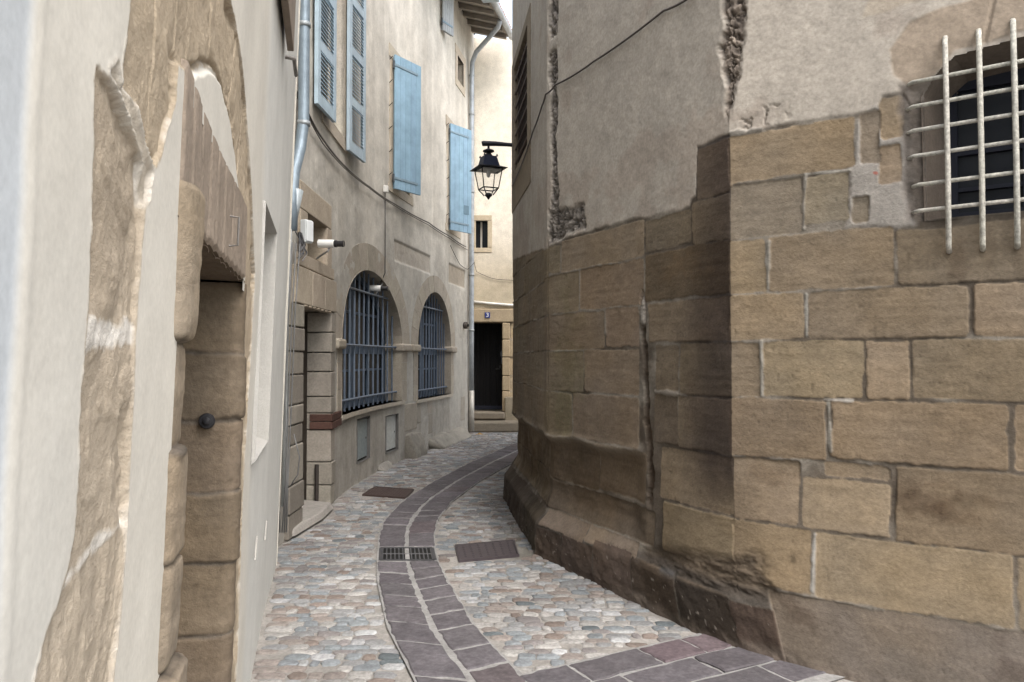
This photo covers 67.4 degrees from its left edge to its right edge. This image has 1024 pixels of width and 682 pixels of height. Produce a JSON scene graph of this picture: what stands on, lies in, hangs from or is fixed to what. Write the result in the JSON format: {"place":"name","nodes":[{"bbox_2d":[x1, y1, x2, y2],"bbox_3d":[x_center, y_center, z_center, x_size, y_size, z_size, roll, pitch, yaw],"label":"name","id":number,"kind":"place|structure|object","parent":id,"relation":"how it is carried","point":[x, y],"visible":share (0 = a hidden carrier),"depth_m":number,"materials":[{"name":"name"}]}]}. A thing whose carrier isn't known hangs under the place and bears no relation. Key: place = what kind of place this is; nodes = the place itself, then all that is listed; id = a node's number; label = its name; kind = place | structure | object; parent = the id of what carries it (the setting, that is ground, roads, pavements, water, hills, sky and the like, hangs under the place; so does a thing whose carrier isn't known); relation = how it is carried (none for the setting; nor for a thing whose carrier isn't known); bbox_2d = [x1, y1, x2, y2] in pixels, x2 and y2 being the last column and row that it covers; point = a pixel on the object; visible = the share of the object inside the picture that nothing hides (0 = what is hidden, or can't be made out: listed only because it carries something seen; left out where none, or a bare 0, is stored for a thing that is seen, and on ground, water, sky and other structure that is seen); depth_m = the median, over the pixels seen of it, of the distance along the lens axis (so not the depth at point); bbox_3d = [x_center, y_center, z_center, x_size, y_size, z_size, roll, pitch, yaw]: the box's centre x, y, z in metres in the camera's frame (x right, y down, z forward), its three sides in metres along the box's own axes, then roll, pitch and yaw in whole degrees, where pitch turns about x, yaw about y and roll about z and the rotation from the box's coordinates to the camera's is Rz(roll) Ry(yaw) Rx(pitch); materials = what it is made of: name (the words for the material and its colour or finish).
{"place":"outdoors","nodes":[
{"label":"outdoors","id":0,"kind":"place"},
{"bbox_2d":[252,432,689,681],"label":"cobbled street","id":1,"kind":"structure","parent":0,"point":[495,612],"depth_m":5.16,"materials":[{"name":"beige stone"}]},
{"bbox_2d":[377,461,393,470],"bbox_3d":[-1.880,1.821,11.156,0.251,0.119,0.517,0,-1,7],"label":"guard stone","id":2,"kind":"object","parent":1,"relation":"on","point":[385,466],"visible":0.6,"depth_m":11.07,"materials":[{"name":"stone"}]},
{"bbox_2d":[362,486,413,498],"bbox_3d":[-1.455,1.813,9.142,0.724,0.042,0.542,0,-1,20],"label":"manhole cover","id":3,"kind":"object","parent":1,"relation":"on","point":[390,492],"visible":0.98,"depth_m":9.09,"materials":[{"name":"metal"}]},
{"bbox_2d":[428,426,471,448],"bbox_3d":[-1.251,1.833,14.650,0.531,0.254,2.274,0,-1,10],"label":"guard stone","id":4,"kind":"object","parent":1,"relation":"on","point":[442,440],"visible":0.73,"depth_m":14.21,"materials":[{"name":"stone"}]},
{"bbox_2d":[454,539,518,562],"bbox_3d":[-0.200,1.751,6.388,0.636,0.042,0.516,0,-1,-18],"label":"manhole cover","id":5,"kind":"object","parent":1,"relation":"on","point":[483,551],"visible":0.99,"depth_m":6.34,"materials":[{"name":"metal"}]},
{"bbox_2d":[474,0,511,37],"label":"sky","id":6,"kind":"structure","parent":0,"point":[506,5],"materials":[{"name":"white"}]},
{"bbox_2d":[250,432,852,681],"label":"ground","id":7,"kind":"structure","parent":0,"point":[384,634],"depth_m":4.99,"materials":[{"name":"grey stone"}]},
{"bbox_2d":[0,0,300,681],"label":"plaster house","id":8,"kind":"structure","parent":7,"relation":"on","point":[146,165],"depth_m":1.24,"materials":[{"name":"paint"}]},
{"bbox_2d":[278,0,511,546],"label":"town house","id":9,"kind":"structure","parent":7,"relation":"on","point":[385,89],"depth_m":11.19,"materials":[{"name":"paint"}]},
{"bbox_2d":[279,242,300,532],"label":"loose cables","id":10,"kind":"object","parent":9,"relation":"attached to","point":[285,505],"visible":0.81,"depth_m":6.51,"materials":[{"name":"plastic"}]},
{"bbox_2d":[299,312,307,499],"bbox_3d":[-2.251,0.693,7.770,0.051,2.040,1.171,0,-1,0],"label":"door","id":11,"kind":"structure","parent":9,"relation":"in","point":[304,424],"depth_m":8.29,"materials":[{"name":"brown wood"}]},
{"bbox_2d":[295,219,312,266],"bbox_3d":[-1.880,-0.883,6.928,0.105,0.457,0.340,0,-1,0],"label":"junction box","id":12,"kind":"object","parent":9,"relation":"attached to","point":[304,234],"visible":0.96,"depth_m":6.99,"materials":[{"name":"plastic"}]},
{"bbox_2d":[284,264,336,539],"bbox_3d":[-2.141,0.543,7.658,0.402,2.445,1.858,0,-1,0],"label":"stone doorway","id":13,"kind":"structure","parent":9,"relation":"in","point":[316,293],"depth_m":8.34,"materials":[{"name":"stone"}]},
{"bbox_2d":[296,180,333,279],"bbox_3d":[-2.130,-1.088,7.801,0.339,0.798,1.450,0,-1,0],"label":"transom window","id":14,"kind":"structure","parent":9,"relation":"in","point":[314,208],"depth_m":7.93,"materials":[{"name":"stone"}]},
{"bbox_2d":[316,239,344,258],"bbox_3d":[-1.863,-0.931,7.738,0.367,0.184,0.157,-1,-1,23],"label":"security camera","id":15,"kind":"object","parent":9,"relation":"attached to","point":[324,243],"visible":1,"depth_m":7.69,"materials":[{"name":"plastic"}]},
{"bbox_2d":[322,0,347,153],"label":"upper window","id":16,"kind":"structure","parent":9,"relation":"in","point":[338,130],"depth_m":9.17,"materials":[{"name":"stone"}]},
{"bbox_2d":[312,243,411,419],"bbox_3d":[-2.035,-0.182,10.601,0.504,2.285,3.926,0,-1,5],"label":"arched window","id":17,"kind":"structure","parent":9,"relation":"in","point":[373,338],"depth_m":11.09,"materials":[{"name":"metal"}]},
{"bbox_2d":[370,283,388,293],"bbox_3d":[-1.916,-0.765,11.123,0.279,0.191,0.298,0,-1,0],"label":"security camera","id":18,"kind":"object","parent":9,"relation":"attached to","point":[376,288],"visible":0.88,"depth_m":10.99,"materials":[{"name":"plastic"}]},
{"bbox_2d":[297,91,467,249],"bbox_3d":[-1.623,-2.066,11.721,0.361,0.207,9.568,0,-1,6],"label":"facade cable","id":19,"kind":"object","parent":9,"relation":"attached to","point":[341,163],"visible":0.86,"depth_m":9.99,"materials":[{"name":"plastic"}]},
{"bbox_2d":[381,185,388,281],"bbox_3d":[-1.863,-1.560,11.215,0.106,1.423,0.075,0,-1,0],"label":"drop cable","id":20,"kind":"object","parent":9,"relation":"attached to","point":[385,189],"visible":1,"depth_m":11.22,"materials":[{"name":"plastic"}]},
{"bbox_2d":[388,42,412,205],"bbox_3d":[-1.894,-3.361,12.166,0.320,2.234,1.241,0,-1,10],"label":"upper window","id":21,"kind":"structure","parent":9,"relation":"in","point":[407,197],"depth_m":11.68,"materials":[{"name":"stone"}]},
{"bbox_2d":[411,276,456,402],"bbox_3d":[-1.540,-0.060,14.043,0.401,2.255,2.880,0,-1,10],"label":"arched window","id":22,"kind":"structure","parent":9,"relation":"in","point":[433,344],"depth_m":14.33,"materials":[{"name":"metal"}]},
{"bbox_2d":[445,114,460,238],"bbox_3d":[-1.314,-3.239,15.393,0.312,2.234,1.180,0,-1,10],"label":"upper window","id":23,"kind":"structure","parent":9,"relation":"in","point":[448,120],"depth_m":14.93,"materials":[{"name":"stone"}]},
{"bbox_2d":[455,43,465,96],"bbox_3d":[-1.200,-5.606,15.974,0.278,0.820,0.900,0,-1,10],"label":"attic window","id":24,"kind":"structure","parent":9,"relation":"in","point":[460,64],"depth_m":16.10,"materials":[{"name":"stone"}]},
{"bbox_2d":[463,322,468,328],"bbox_3d":[-0.963,-0.330,16.200,0.110,0.149,0.149,0,-1,12],"label":"wall vent","id":25,"kind":"object","parent":9,"relation":"attached to","point":[465,325],"depth_m":16.15,"materials":[{"name":"metal"}]},
{"bbox_2d":[450,245,501,279],"bbox_3d":[-0.742,-1.609,16.485,1.120,0.461,2.968,-1,-2,37],"label":"loop cable","id":26,"kind":"object","parent":9,"relation":"attached to","point":[471,265],"visible":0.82,"depth_m":16.48,"materials":[{"name":"plastic"}]},
{"bbox_2d":[405,432,426,458],"bbox_3d":[-1.644,1.705,12.589,0.379,0.424,0.641,0,-1,9],"label":"guard stone","id":27,"kind":"object","parent":7,"relation":"on","point":[415,446],"visible":0.69,"depth_m":12.38,"materials":[{"name":"stone"}]},
{"bbox_2d":[468,38,517,431],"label":"end house","id":28,"kind":"structure","parent":7,"relation":"on","point":[493,333],"depth_m":17.40,"materials":[{"name":"paint"}]},
{"bbox_2d":[474,215,491,251],"bbox_3d":[-0.685,-2.422,17.492,0.470,0.840,0.292,0,-1,0],"label":"small window","id":29,"kind":"structure","parent":28,"relation":"in","point":[482,223],"depth_m":17.36,"materials":[{"name":"stone"}]},
{"bbox_2d":[485,312,489,317],"bbox_3d":[-0.552,-0.582,17.260,0.120,0.125,0.016,0,-1,0],"label":"house number sign","id":30,"kind":"object","parent":28,"relation":"attached to","point":[487,314],"visible":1,"depth_m":17.26,"materials":[{"name":"paint"}]},
{"bbox_2d":[474,323,502,408],"bbox_3d":[-0.561,0.575,17.777,0.741,2.000,0.120,0,-1,0],"label":"door","id":31,"kind":"structure","parent":28,"relation":"in","point":[488,339],"depth_m":17.79,"materials":[{"name":"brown wood"}]},
{"bbox_2d":[377,443,825,681],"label":"paved gutter","id":32,"kind":"object","parent":7,"relation":"on","point":[431,659],"visible":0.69,"depth_m":4.24,"materials":[{"name":"grey stone"}]},
{"bbox_2d":[379,547,436,560],"bbox_3d":[-0.853,1.763,6.247,0.519,0.072,0.420,0,-1,0],"label":"drain grate","id":33,"kind":"object","parent":32,"relation":"on","point":[407,554],"visible":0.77,"depth_m":6.23,"materials":[{"name":"metal"}]},
{"bbox_2d":[377,443,843,681],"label":"mortar bed","id":34,"kind":"object","parent":7,"relation":"on","point":[824,677],"visible":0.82,"depth_m":4.37,"materials":[{"name":"grey concrete"}]},
{"bbox_2d":[503,0,1023,681],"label":"stone building","id":35,"kind":"structure","parent":7,"relation":"on","point":[769,328],"depth_m":4.25,"materials":[{"name":"stone"}]},
{"bbox_2d":[470,141,511,199],"bbox_3d":[-0.212,-1.999,9.022,0.493,0.691,0.357,1,-1,-22],"label":"street lamp","id":36,"kind":"object","parent":35,"relation":"attached to","point":[488,164],"visible":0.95,"depth_m":8.96,"materials":[{"name":"metal"}]},
{"bbox_2d":[512,3,530,212],"bbox_3d":[0.243,-2.387,8.254,0.320,1.740,1.640,0,-1,-6],"label":"small upper window","id":37,"kind":"structure","parent":35,"relation":"in","point":[521,78],"depth_m":8.24,"materials":[{"name":"wood"}]},
{"bbox_2d":[511,0,686,185],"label":"wall cable","id":38,"kind":"object","parent":35,"relation":"attached to","point":[628,37],"depth_m":5.75,"materials":[{"name":"plastic"}]},
{"bbox_2d":[905,18,1023,253],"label":"barred window","id":39,"kind":"structure","parent":35,"relation":"in","point":[973,118],"depth_m":3.91,"materials":[{"name":"metal"}]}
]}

